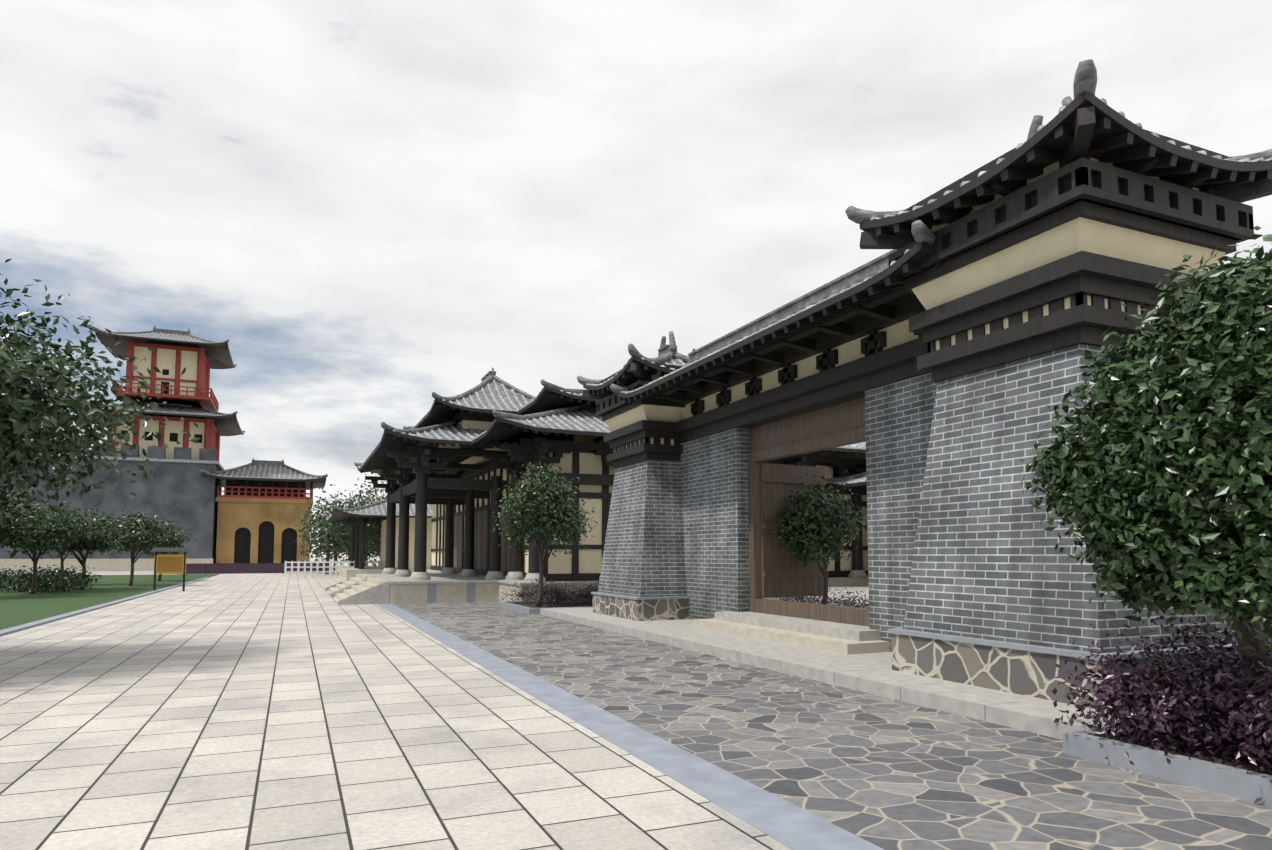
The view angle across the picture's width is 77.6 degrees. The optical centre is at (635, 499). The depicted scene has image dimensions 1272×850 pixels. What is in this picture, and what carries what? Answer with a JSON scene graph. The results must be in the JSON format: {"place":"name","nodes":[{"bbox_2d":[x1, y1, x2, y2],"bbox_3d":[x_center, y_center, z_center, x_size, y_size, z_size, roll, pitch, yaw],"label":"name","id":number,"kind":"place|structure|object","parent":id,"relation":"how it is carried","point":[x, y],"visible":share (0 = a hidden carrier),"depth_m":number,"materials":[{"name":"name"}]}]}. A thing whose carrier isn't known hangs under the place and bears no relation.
{"place":"outdoors","nodes":[
{"label":"outdoors","id":0,"kind":"place"},
{"bbox_2d":[0,444,224,571],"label":"city wall","id":1,"kind":"structure","parent":0,"point":[180,488],"depth_m":79.11,"materials":[{"name":"stone"}]},
{"bbox_2d":[82,325,244,461],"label":"watch tower","id":2,"kind":"structure","parent":0,"point":[173,355],"depth_m":83.46,"materials":[{"name":"beige paint"}]},
{"bbox_2d":[8,556,379,577],"bbox_3d":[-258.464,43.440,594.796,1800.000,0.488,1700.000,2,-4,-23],"label":"ground","id":3,"kind":"structure","parent":0,"point":[151,572],"depth_m":75.64,"materials":[{"name":"stone"}]},
{"bbox_2d":[0,574,218,629],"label":"lawn grass","id":4,"kind":"structure","parent":3,"relation":"on","point":[17,608],"depth_m":29.56,"materials":[{"name":"green plant"}]},
{"bbox_2d":[0,485,87,548],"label":"lawn tree","id":5,"kind":"object","parent":4,"relation":"on","point":[16,525],"depth_m":28.92,"materials":[{"name":"green plant"}]},
{"bbox_2d":[0,564,101,593],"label":"hedge foliage","id":6,"kind":"object","parent":4,"relation":"on","point":[57,579],"visible":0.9,"depth_m":33.23,"materials":[{"name":"green plant"}]},
{"bbox_2d":[0,496,117,593],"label":"lawn tree","id":7,"kind":"object","parent":4,"relation":"on","point":[47,539],"depth_m":31.78,"materials":[{"name":"green plant"}]},
{"bbox_2d":[21,509,117,571],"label":"lawn tree","id":8,"kind":"object","parent":4,"relation":"on","point":[61,560],"depth_m":40.36,"materials":[{"name":"green plant"}]},
{"bbox_2d":[35,508,132,588],"bbox_3d":[-24.700,2.225,35.147,4.099,3.660,4.348,2,-4,-23],"label":"lawn tree","id":9,"kind":"object","parent":4,"relation":"on","point":[100,542],"depth_m":35.08,"materials":[{"name":"green plant"}]},
{"bbox_2d":[0,258,200,557],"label":"tree","id":10,"kind":"object","parent":4,"relation":"on","point":[27,413],"visible":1,"depth_m":11.39,"materials":[{"name":"green plant"}]},
{"bbox_2d":[99,510,186,585],"bbox_3d":[-24.941,2.445,39.683,4.100,3.852,4.970,2,-4,-23],"label":"lawn tree","id":11,"kind":"object","parent":4,"relation":"on","point":[141,529],"depth_m":39.39,"materials":[{"name":"green plant"}]},
{"bbox_2d":[126,523,195,580],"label":"lawn tree","id":12,"kind":"object","parent":4,"relation":"on","point":[181,535],"depth_m":47.03,"materials":[{"name":"green plant"}]},
{"bbox_2d":[0,568,791,849],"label":"plaza paving","id":13,"kind":"structure","parent":0,"point":[261,711],"depth_m":6.59,"materials":[{"name":"tile"}]},
{"bbox_2d":[186,563,325,573],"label":"purple hedge","id":14,"kind":"object","parent":13,"relation":"on","point":[216,568],"visible":0.75,"depth_m":67.04,"materials":[{"name":"purple plant"}]},
{"bbox_2d":[200,458,327,562],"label":"gate building","id":15,"kind":"structure","parent":13,"relation":"on","point":[258,501],"depth_m":84.46,"materials":[{"name":"yellow paint"}]},
{"bbox_2d":[284,561,384,576],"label":"white fence","id":16,"kind":"object","parent":13,"relation":"on","point":[317,567],"visible":0.75,"depth_m":57.28,"materials":[{"name":"white paint"}]},
{"bbox_2d":[293,474,386,573],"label":"trees","id":17,"kind":"object","parent":13,"relation":"on","point":[340,538],"depth_m":64.82,"materials":[{"name":"green plant"}]},
{"bbox_2d":[324,499,432,578],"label":"pavilion","id":18,"kind":"structure","parent":13,"relation":"on","point":[374,510],"depth_m":55.16,"materials":[{"name":"stone"}]},
{"bbox_2d":[0,577,883,849],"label":"curb","id":19,"kind":"structure","parent":13,"relation":"on","point":[786,823],"depth_m":6.11,"materials":[{"name":"stone"}]},
{"bbox_2d":[150,547,190,590],"bbox_3d":[-20.253,3.041,34.364,1.500,1.900,0.400,2,-4,-23],"label":"sign board","id":20,"kind":"object","parent":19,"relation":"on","point":[169,563],"visible":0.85,"depth_m":34.34,"materials":[{"name":"yellow wood"}]},
{"bbox_2d":[325,569,868,604],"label":"stone platform","id":21,"kind":"structure","parent":13,"relation":"on","point":[362,588],"depth_m":26.44,"materials":[{"name":"stone"}]},
{"bbox_2d":[354,367,867,581],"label":"hall building","id":22,"kind":"structure","parent":0,"point":[456,461],"depth_m":28.23,"materials":[{"name":"wood"}]},
{"bbox_2d":[0,0,1271,555],"label":"sky","id":23,"kind":"structure","parent":0,"point":[379,207],"materials":[{"name":"white"}]},
{"bbox_2d":[393,601,1271,849],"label":"flagstone path","id":24,"kind":"structure","parent":0,"point":[885,773],"depth_m":6.27,"materials":[{"name":"grey stone"}]},
{"bbox_2d":[540,607,1184,739],"bbox_3d":[1.831,2.518,14.357,2.650,0.152,16.000,2,-4,-23],"label":"platform stone","id":25,"kind":"object","parent":24,"relation":"on","point":[873,673],"visible":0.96,"depth_m":9.88,"materials":[{"name":"beige stone"}]},
{"bbox_2d":[577,331,708,620],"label":"gate tower","id":26,"kind":"structure","parent":25,"relation":"on","point":[643,574],"depth_m":18.07,"materials":[{"name":"brick"}]},
{"bbox_2d":[609,220,941,654],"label":"gate wall","id":27,"kind":"structure","parent":25,"relation":"on","point":[831,364],"depth_m":13.48,"materials":[{"name":"grey brick"}]},
{"bbox_2d":[761,463,827,597],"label":"gate doors","id":28,"kind":"structure","parent":27,"relation":"attached to","point":[783,575],"depth_m":16.06,"materials":[{"name":"brown wood"}]},
{"bbox_2d":[845,59,1271,710],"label":"gate tower","id":29,"kind":"structure","parent":25,"relation":"on","point":[1069,227],"depth_m":8.50,"materials":[{"name":"brick"}]},
{"bbox_2d":[499,600,1271,806],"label":"planter curb","id":30,"kind":"structure","parent":24,"relation":"on","point":[1228,778],"depth_m":5.71,"materials":[{"name":"stone"}]},
{"bbox_2d":[492,460,597,606],"bbox_3d":[-2.612,0.912,22.329,3.055,4.248,3.374,2,-4,-23],"label":"small tree","id":31,"kind":"object","parent":30,"relation":"on","point":[538,505],"depth_m":21.86,"materials":[{"name":"green plant"}]},
{"bbox_2d":[496,578,598,606],"bbox_3d":[-1.226,2.802,23.464,5.256,0.986,3.903,2,-4,-23],"label":"shrub","id":32,"kind":"object","parent":30,"relation":"on","point":[551,595],"visible":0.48,"depth_m":23.23,"materials":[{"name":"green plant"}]},
{"bbox_2d":[1019,226,1271,749],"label":"tree","id":33,"kind":"object","parent":30,"relation":"on","point":[1179,414],"depth_m":5.41,"materials":[{"name":"green plant"}]},
{"bbox_2d":[1040,606,1271,802],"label":"shrub","id":34,"kind":"object","parent":30,"relation":"on","point":[1204,691],"visible":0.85,"depth_m":5.95,"materials":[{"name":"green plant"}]},
{"bbox_2d":[825,472,866,489],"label":"roof","id":35,"kind":"structure","parent":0,"point":[856,481],"depth_m":29.26,"materials":[{"name":"grey tile"}]},
{"bbox_2d":[763,586,1268,639],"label":"courtyard floor","id":36,"kind":"structure","parent":0,"point":[858,589],"depth_m":22.70,"materials":[{"name":"stone"}]},
{"bbox_2d":[768,474,866,604],"bbox_3d":[3.691,0.843,15.831,2.106,2.880,2.050,2,-4,-23],"label":"courtyard tree","id":37,"kind":"object","parent":36,"relation":"on","point":[818,517],"depth_m":15.56,"materials":[{"name":"green plant"}]},
{"bbox_2d":[772,586,868,608],"bbox_3d":[3.898,2.045,15.573,1.811,0.710,5.444,1,-4,-15],"label":"low hedge","id":38,"kind":"object","parent":36,"relation":"on","point":[846,601],"visible":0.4,"depth_m":15.60,"materials":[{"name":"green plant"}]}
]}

